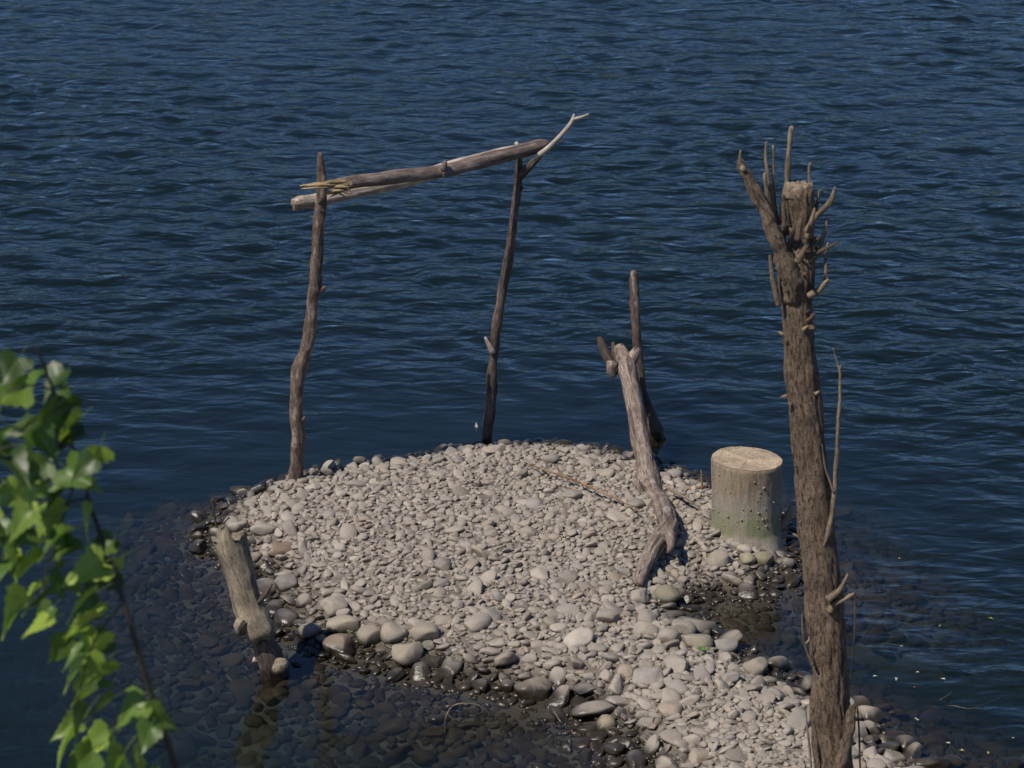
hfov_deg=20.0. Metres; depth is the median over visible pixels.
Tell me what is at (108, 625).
stone
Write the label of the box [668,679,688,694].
stone
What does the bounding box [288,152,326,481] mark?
driftwood post
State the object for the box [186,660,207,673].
stone
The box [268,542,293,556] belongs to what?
stone
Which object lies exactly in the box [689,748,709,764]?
stone
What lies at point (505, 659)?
stone
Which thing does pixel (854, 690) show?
stone
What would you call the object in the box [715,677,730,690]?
stone
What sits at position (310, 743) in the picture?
stone
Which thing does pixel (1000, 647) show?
stone
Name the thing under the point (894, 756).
stone
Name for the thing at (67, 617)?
stone
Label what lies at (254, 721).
stone
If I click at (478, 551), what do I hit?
stone
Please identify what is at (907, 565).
stone
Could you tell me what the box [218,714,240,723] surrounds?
stone
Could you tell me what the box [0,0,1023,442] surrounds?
water
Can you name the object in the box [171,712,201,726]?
stone
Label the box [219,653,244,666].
stone
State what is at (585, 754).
stone
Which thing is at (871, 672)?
stone
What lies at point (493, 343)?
driftwood post
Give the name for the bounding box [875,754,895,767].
stone
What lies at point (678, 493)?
stick
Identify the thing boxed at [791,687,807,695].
stone
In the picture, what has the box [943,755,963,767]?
stone
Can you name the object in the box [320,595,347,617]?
stone
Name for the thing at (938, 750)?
stone
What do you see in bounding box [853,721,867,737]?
stone
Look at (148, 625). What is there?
stone
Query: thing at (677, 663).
stone
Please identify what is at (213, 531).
stone
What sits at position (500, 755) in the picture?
stone
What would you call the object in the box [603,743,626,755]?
stone
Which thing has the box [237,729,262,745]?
stone
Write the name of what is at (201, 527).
stone
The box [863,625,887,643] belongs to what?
stone
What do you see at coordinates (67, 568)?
stone
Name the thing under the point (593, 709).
stone
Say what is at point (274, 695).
stone
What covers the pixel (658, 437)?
driftwood stick
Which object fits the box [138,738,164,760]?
stone
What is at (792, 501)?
stone
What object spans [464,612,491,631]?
stone
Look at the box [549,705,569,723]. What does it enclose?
stone
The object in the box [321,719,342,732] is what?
stone
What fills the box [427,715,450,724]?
stone
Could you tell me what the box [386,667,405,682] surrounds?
stone
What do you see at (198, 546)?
stone
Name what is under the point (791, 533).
stick
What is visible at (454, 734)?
stone
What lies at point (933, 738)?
stone
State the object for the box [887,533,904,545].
stone
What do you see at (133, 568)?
stone
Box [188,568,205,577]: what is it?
stone
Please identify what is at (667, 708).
stone
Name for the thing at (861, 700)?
stone
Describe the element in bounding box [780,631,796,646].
stone
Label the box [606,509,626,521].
stone
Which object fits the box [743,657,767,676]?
stone
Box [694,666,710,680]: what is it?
stone
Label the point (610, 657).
stone
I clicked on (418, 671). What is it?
stone
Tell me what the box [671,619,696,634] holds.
stone
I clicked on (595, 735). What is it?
stone
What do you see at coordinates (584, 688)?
stone
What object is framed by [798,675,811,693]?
stone
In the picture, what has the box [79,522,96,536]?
stone
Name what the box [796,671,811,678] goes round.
stone
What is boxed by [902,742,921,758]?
stone
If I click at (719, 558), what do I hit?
stone
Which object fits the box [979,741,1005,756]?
stone
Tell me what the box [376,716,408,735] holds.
stone
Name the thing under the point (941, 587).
stone
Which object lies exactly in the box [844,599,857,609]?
stone
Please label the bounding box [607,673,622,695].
stone
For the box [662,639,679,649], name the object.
stone
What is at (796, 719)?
stone
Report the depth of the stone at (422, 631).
13.04 m
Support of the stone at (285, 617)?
on the ground
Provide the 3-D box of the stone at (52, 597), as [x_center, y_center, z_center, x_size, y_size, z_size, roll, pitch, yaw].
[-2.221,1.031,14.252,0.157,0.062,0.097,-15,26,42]
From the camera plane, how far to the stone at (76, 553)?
14.61 m
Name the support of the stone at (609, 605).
on the ground
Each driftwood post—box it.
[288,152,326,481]
[482,113,588,443]
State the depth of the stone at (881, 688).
12.92 m
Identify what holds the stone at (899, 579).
on the ground
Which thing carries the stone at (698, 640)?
on the ground
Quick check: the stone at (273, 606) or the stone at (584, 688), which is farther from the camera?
the stone at (273, 606)
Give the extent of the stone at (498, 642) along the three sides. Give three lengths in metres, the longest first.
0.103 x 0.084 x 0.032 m
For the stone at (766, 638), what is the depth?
13.30 m
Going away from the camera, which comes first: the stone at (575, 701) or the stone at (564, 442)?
the stone at (575, 701)
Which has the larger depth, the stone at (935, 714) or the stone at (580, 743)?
the stone at (935, 714)
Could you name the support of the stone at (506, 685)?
on the ground
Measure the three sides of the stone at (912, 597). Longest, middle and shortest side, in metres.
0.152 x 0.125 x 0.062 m
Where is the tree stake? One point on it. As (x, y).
(254, 625)
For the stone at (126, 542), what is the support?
on the ground
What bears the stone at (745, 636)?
on the ground
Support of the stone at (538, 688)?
on the ground
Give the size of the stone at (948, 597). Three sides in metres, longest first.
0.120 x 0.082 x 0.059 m
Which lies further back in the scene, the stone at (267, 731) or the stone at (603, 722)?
the stone at (267, 731)
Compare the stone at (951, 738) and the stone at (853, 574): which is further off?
the stone at (853, 574)
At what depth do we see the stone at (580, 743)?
12.17 m
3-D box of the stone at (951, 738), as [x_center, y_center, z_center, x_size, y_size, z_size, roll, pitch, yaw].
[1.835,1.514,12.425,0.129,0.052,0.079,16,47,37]
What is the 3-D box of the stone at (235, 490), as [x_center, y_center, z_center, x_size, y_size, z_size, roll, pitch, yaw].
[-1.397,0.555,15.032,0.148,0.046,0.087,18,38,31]
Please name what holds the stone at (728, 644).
on the ground
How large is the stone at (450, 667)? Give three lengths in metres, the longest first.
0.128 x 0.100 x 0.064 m
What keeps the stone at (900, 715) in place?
on the ground
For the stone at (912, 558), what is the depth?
14.50 m
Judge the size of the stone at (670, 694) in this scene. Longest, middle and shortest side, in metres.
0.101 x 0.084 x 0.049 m
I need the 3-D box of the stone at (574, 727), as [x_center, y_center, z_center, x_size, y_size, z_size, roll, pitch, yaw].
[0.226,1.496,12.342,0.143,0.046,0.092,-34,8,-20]
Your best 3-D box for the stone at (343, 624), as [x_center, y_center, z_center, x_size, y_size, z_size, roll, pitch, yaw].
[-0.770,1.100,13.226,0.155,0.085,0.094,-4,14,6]
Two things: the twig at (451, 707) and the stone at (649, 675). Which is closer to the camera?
the twig at (451, 707)
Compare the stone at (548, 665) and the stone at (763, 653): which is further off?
the stone at (763, 653)
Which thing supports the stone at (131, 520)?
on the ground
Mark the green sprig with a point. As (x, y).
(702, 648)
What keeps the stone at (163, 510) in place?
on the ground
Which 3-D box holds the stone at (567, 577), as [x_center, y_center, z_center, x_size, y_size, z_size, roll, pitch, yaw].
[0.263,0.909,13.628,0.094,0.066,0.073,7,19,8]
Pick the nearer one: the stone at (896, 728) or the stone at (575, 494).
the stone at (896, 728)
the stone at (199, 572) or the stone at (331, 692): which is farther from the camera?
the stone at (199, 572)
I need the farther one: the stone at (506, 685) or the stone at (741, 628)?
the stone at (741, 628)
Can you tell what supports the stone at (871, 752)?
on the ground
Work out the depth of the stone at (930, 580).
14.10 m
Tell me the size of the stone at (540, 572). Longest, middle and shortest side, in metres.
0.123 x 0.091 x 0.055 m
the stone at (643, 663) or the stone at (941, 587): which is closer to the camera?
the stone at (643, 663)
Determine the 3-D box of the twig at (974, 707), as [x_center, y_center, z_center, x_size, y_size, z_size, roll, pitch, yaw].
[2.007,1.381,12.529,0.265,0.013,0.069,-6,19,-17]
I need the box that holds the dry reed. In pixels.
[528,463,639,512]
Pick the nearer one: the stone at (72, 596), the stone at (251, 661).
the stone at (251, 661)
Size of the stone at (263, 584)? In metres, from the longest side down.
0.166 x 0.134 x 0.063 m
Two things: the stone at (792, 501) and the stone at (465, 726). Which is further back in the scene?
the stone at (792, 501)
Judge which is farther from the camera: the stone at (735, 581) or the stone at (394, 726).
the stone at (735, 581)
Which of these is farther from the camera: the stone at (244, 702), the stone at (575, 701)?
the stone at (244, 702)
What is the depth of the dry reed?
14.70 m
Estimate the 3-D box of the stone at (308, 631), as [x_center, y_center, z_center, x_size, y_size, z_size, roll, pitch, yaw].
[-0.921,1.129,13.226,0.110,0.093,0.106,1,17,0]
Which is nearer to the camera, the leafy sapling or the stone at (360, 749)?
the leafy sapling
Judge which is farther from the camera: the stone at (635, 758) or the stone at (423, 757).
the stone at (423, 757)
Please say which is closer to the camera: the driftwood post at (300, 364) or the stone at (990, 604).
the stone at (990, 604)
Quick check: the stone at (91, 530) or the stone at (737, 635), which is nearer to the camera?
the stone at (737, 635)
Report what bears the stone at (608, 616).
on the ground
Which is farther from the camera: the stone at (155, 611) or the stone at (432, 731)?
the stone at (155, 611)
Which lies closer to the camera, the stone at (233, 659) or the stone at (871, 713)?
the stone at (871, 713)
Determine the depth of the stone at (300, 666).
12.95 m
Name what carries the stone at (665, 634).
on the ground
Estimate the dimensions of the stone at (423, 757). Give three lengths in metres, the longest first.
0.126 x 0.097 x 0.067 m
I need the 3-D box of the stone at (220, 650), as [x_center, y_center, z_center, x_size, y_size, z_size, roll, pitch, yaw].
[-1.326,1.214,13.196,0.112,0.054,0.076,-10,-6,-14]
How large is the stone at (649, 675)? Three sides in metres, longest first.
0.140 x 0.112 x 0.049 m
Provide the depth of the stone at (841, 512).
14.92 m
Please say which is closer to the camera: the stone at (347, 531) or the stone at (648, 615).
the stone at (648, 615)
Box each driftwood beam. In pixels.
[290,145,513,210]
[300,139,549,196]
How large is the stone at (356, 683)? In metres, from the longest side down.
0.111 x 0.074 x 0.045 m
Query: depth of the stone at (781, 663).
12.87 m
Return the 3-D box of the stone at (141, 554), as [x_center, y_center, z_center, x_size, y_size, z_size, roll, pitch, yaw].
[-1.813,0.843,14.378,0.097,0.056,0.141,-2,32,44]
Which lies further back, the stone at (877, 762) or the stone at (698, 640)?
the stone at (698, 640)
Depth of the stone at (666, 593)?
13.53 m
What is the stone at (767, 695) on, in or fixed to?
on the ground
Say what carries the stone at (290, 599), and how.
on the ground
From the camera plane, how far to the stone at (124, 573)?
14.15 m
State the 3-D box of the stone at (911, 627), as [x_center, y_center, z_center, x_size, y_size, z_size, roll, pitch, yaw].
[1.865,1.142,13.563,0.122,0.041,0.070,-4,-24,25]
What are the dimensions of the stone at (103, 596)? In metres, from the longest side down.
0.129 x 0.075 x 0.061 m
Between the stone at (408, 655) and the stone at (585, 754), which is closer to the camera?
the stone at (585, 754)
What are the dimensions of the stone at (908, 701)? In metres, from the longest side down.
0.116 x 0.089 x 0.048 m
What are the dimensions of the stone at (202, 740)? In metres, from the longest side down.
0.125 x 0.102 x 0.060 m
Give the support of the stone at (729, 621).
on the ground
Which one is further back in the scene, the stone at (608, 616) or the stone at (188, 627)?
the stone at (188, 627)
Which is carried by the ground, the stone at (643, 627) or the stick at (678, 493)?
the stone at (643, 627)
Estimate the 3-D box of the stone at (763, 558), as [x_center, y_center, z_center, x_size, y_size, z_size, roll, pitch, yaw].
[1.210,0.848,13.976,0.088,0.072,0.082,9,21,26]
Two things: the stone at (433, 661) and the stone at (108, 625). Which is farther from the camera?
the stone at (108, 625)
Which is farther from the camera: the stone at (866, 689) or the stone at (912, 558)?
the stone at (912, 558)
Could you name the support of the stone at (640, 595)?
on the ground
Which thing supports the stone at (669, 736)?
on the ground
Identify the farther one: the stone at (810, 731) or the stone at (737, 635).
the stone at (737, 635)
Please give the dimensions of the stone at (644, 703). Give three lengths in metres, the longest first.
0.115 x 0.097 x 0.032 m
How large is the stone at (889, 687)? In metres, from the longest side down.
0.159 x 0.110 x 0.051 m
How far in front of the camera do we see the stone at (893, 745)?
12.07 m
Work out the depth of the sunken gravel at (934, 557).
13.31 m
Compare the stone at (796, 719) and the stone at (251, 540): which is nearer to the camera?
the stone at (796, 719)
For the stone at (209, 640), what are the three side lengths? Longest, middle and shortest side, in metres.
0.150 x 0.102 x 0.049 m
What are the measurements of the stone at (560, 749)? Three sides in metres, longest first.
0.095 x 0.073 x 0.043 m
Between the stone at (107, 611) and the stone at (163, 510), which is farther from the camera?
the stone at (163, 510)
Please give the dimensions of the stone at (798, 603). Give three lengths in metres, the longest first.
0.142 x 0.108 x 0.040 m
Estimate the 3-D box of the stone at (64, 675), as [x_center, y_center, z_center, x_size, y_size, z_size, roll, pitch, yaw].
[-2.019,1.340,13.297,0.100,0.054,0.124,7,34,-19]
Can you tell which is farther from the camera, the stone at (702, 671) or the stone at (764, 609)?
the stone at (764, 609)
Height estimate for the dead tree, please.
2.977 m
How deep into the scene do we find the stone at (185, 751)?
12.44 m
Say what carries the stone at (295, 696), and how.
on the ground
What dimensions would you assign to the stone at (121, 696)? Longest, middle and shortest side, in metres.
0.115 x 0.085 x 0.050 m
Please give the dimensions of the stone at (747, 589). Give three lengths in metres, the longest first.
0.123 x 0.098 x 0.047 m
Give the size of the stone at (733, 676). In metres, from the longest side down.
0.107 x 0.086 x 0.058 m
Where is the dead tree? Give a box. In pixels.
[737,126,860,767]
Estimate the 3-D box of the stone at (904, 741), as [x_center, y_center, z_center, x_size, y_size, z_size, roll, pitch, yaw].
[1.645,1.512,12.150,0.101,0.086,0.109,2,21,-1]
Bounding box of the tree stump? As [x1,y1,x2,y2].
[711,446,792,551]
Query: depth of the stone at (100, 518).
15.12 m
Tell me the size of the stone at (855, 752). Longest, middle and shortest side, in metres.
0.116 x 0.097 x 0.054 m
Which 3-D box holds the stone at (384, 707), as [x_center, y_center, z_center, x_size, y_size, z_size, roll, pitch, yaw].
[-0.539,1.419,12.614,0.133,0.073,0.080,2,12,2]
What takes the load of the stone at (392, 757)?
on the ground
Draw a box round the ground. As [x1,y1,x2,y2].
[0,0,1023,767]
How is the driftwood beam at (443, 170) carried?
on the driftwood post at (493, 343)
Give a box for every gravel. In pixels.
[0,437,1023,767]
[203,439,926,767]
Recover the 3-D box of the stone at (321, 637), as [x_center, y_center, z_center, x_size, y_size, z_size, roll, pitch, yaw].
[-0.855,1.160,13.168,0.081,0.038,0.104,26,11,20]
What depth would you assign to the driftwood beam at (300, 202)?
14.73 m
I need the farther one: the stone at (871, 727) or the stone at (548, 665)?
the stone at (548, 665)
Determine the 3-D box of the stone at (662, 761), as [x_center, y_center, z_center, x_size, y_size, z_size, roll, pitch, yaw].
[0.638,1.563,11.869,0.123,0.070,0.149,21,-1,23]
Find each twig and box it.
[212,499,217,527]
[444,703,491,732]
[700,470,702,489]
[948,698,1000,709]
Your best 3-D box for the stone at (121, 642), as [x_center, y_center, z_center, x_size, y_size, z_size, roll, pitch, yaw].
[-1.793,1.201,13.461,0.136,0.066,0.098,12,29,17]
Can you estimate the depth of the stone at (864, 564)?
14.16 m
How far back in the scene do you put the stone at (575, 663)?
12.74 m
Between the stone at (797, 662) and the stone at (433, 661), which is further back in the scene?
the stone at (797, 662)
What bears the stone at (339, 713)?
on the ground
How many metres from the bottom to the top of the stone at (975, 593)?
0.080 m
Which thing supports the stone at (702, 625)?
on the ground
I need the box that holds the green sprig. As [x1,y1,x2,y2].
[694,645,710,651]
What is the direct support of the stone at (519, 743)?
on the ground
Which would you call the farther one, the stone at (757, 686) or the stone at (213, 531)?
the stone at (213, 531)
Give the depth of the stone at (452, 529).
14.15 m
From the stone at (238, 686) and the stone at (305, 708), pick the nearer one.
the stone at (305, 708)
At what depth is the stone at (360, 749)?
12.29 m
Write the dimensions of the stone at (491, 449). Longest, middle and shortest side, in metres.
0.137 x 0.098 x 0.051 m
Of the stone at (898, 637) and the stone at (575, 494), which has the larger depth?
the stone at (575, 494)
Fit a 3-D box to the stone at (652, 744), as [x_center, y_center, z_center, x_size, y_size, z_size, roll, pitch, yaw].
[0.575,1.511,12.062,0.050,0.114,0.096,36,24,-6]
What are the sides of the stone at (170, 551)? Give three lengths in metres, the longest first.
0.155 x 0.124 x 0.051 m
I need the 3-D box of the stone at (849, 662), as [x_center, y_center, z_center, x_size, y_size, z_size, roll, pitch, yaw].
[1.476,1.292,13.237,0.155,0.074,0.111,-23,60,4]
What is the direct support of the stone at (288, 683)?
on the ground
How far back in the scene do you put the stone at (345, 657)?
12.97 m
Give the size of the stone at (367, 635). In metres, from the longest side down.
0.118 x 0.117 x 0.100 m
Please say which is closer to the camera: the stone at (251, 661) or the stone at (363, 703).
the stone at (363, 703)
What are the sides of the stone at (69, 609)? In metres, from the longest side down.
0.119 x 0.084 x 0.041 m
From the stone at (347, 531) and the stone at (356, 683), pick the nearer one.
the stone at (356, 683)
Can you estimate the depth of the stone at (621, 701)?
12.43 m
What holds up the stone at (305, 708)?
on the ground
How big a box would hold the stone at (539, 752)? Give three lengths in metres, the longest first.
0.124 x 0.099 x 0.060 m
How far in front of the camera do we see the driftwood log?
15.03 m
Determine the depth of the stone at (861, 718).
12.33 m
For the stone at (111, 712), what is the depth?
12.86 m
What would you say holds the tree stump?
on the ground
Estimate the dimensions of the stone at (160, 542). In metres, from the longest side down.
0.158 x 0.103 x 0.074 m
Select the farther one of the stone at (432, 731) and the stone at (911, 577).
the stone at (911, 577)
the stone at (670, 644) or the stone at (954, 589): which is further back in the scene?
the stone at (954, 589)
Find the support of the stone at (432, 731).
on the ground
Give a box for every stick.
[629,270,668,448]
[667,487,692,501]
[785,529,797,537]
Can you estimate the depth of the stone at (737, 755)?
11.84 m
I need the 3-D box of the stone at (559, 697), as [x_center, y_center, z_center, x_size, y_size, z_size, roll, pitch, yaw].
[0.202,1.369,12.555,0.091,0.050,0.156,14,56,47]
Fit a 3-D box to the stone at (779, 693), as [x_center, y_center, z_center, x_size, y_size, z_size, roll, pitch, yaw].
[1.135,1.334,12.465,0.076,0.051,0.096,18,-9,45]
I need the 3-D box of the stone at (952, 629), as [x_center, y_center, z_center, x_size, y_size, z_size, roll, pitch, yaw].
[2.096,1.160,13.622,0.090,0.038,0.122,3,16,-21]
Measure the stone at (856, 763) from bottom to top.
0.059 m
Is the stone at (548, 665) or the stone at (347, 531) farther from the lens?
the stone at (347, 531)
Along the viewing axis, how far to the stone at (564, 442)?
15.65 m
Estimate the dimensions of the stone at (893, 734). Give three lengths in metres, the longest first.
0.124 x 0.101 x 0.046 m
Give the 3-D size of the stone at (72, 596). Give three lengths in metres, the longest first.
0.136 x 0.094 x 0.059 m
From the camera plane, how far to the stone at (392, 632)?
13.07 m
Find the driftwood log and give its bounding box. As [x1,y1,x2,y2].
[597,336,678,586]
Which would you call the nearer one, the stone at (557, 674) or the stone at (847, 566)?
the stone at (557, 674)
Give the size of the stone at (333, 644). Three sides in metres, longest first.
0.154 x 0.128 x 0.116 m
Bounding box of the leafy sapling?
[0,344,179,767]
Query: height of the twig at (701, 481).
0.166 m
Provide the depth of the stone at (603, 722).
12.28 m
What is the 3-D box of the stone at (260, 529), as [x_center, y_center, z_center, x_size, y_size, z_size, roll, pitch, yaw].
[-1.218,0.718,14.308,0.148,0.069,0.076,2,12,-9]
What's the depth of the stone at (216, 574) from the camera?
13.99 m
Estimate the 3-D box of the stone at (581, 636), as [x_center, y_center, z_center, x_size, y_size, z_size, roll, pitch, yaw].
[0.299,1.140,12.958,0.149,0.075,0.107,-28,49,-14]
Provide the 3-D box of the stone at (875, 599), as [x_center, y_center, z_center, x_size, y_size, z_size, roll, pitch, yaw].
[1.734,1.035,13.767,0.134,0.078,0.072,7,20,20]
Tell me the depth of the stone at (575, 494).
14.61 m
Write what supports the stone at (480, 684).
on the ground
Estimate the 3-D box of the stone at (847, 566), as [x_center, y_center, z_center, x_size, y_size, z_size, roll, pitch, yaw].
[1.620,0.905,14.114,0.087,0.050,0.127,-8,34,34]
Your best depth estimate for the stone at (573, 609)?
13.25 m
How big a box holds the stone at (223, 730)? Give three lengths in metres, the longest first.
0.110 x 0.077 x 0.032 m
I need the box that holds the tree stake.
[211,525,290,688]
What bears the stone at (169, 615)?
on the ground
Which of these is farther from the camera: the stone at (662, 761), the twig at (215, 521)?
the twig at (215, 521)
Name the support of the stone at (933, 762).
on the ground
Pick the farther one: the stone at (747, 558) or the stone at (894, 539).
the stone at (894, 539)
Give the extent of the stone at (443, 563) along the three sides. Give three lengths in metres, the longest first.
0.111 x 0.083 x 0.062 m
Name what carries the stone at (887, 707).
on the ground
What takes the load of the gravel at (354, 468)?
on the ground
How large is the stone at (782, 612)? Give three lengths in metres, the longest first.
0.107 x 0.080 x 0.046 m
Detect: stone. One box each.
[46,588,66,600]
[54,561,74,576]
[60,667,79,685]
[65,603,75,615]
[65,615,73,624]
[66,582,84,601]
[73,546,85,557]
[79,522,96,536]
[91,604,109,620]
[93,514,116,527]
[95,621,111,630]
[96,591,109,601]
[102,708,119,717]
[109,689,126,700]
[112,569,130,589]
[114,635,133,649]
[117,536,132,552]
[118,512,139,532]
[123,562,141,575]
[133,544,155,562]
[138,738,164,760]
[142,619,158,631]
[146,606,167,616]
[153,536,179,550]
[156,503,178,515]
[158,610,175,624]
[160,639,175,651]
[162,545,182,557]
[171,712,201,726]
[172,739,200,765]
[175,679,202,691]
[180,621,200,633]
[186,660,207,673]
[188,539,206,553]
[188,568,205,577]
[189,522,207,534]
[189,730,215,746]
[197,632,220,648]
[208,645,231,656]
[210,528,221,535]
[210,572,221,579]
[215,722,230,738]
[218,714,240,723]
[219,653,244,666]
[229,486,251,495]
[229,678,256,696]
[234,694,253,710]
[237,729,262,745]
[244,714,265,727]
[246,653,259,669]
[247,536,256,543]
[250,523,277,535]
[257,578,277,595]
[258,724,276,738]
[259,687,288,703]
[265,599,282,615]
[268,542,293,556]
[273,608,299,626]
[274,574,297,591]
[275,676,302,689]
[280,595,295,605]
[284,687,311,708]
[291,659,304,670]
[298,622,320,640]
[298,699,313,716]
[301,734,317,750]
[315,633,328,643]
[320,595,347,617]
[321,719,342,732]
[322,633,355,660]
[324,706,348,720]
[325,685,349,699]
[326,615,358,633]
[336,652,356,664]
[339,524,356,538]
[351,679,367,687]
[351,741,368,758]
[355,698,374,709]
[356,624,380,647]
[373,702,399,713]
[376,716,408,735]
[380,622,407,643]
[382,744,411,765]
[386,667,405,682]
[391,641,423,667]
[409,662,431,680]
[410,622,438,641]
[411,750,437,765]
[418,727,446,736]
[420,656,443,668]
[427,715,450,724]
[434,557,451,570]
[438,657,462,678]
[444,526,464,533]
[447,727,465,741]
[456,722,484,730]
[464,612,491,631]
[470,544,487,559]
[471,678,486,692]
[480,607,502,621]
[482,444,505,454]
[488,637,507,647]
[493,749,514,762]
[494,652,516,667]
[500,679,514,692]
[510,736,533,750]
[514,676,551,701]
[529,748,549,758]
[530,565,548,580]
[543,659,561,670]
[544,685,569,708]
[548,666,566,685]
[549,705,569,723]
[550,439,572,445]
[556,603,579,615]
[557,744,571,754]
[558,570,577,583]
[560,489,582,499]
[563,627,593,648]
[567,726,577,730]
[569,656,584,668]
[569,696,589,707]
[570,700,616,717]
[571,737,589,749]
[573,683,596,694]
[577,748,592,765]
[585,731,607,740]
[595,714,616,730]
[596,609,619,622]
[600,652,618,662]
[603,601,622,614]
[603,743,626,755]
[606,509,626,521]
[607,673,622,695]
[607,695,628,706]
[625,749,646,767]
[630,588,649,603]
[632,667,663,684]
[633,621,658,636]
[637,609,656,622]
[637,697,656,710]
[638,660,654,667]
[642,734,659,754]
[654,584,680,603]
[655,755,679,767]
[657,627,680,642]
[657,700,682,717]
[660,728,681,745]
[661,688,680,700]
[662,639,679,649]
[663,654,688,672]
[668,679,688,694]
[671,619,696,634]
[676,616,716,635]
[682,634,712,648]
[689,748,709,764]
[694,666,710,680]
[706,549,728,567]
[713,638,737,652]
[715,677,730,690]
[716,630,742,642]
[721,574,742,586]
[721,671,739,682]
[723,617,742,624]
[725,748,747,762]
[733,625,749,632]
[736,582,757,599]
[740,552,755,564]
[742,633,750,642]
[742,682,761,690]
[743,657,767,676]
[750,631,780,645]
[755,551,773,565]
[755,691,775,701]
[757,607,768,611]
[759,650,771,656]
[767,656,789,671]
[767,688,785,699]
[774,609,790,615]
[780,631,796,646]
[786,709,810,731]
[787,656,808,669]
[788,497,795,504]
[791,598,803,611]
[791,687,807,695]
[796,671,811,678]
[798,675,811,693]
[804,727,811,737]
[834,506,851,520]
[840,561,853,572]
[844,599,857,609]
[847,656,850,671]
[848,570,863,583]
[849,684,860,695]
[850,695,870,708]
[852,746,858,758]
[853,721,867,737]
[853,759,866,767]
[855,705,882,723]
[855,713,863,720]
[858,559,876,570]
[860,685,873,695]
[862,720,879,734]
[862,746,877,758]
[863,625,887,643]
[864,592,889,607]
[865,668,876,679]
[866,758,886,767]
[868,679,895,693]
[871,703,893,711]
[872,684,885,693]
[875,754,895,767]
[876,741,899,750]
[883,731,906,739]
[883,750,905,763]
[884,709,909,720]
[885,574,905,585]
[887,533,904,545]
[888,633,906,642]
[892,726,905,732]
[893,696,918,707]
[893,735,915,752]
[898,570,918,584]
[899,624,923,631]
[900,561,923,574]
[900,590,925,605]
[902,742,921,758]
[907,556,917,559]
[915,757,951,767]
[917,573,943,587]
[918,705,944,726]
[920,733,949,745]
[928,730,954,742]
[928,745,943,756]
[932,583,950,592]
[936,590,957,604]
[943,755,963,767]
[948,585,961,593]
[948,625,968,635]
[958,585,984,602]
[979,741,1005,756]
[983,599,997,609]
[990,642,1003,650]
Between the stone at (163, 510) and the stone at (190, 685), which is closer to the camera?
the stone at (190, 685)
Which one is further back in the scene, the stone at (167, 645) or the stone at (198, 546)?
the stone at (198, 546)
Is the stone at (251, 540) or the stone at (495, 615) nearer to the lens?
the stone at (495, 615)
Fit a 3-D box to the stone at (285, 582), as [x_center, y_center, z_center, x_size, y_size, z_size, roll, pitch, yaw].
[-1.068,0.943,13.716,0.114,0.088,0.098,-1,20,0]

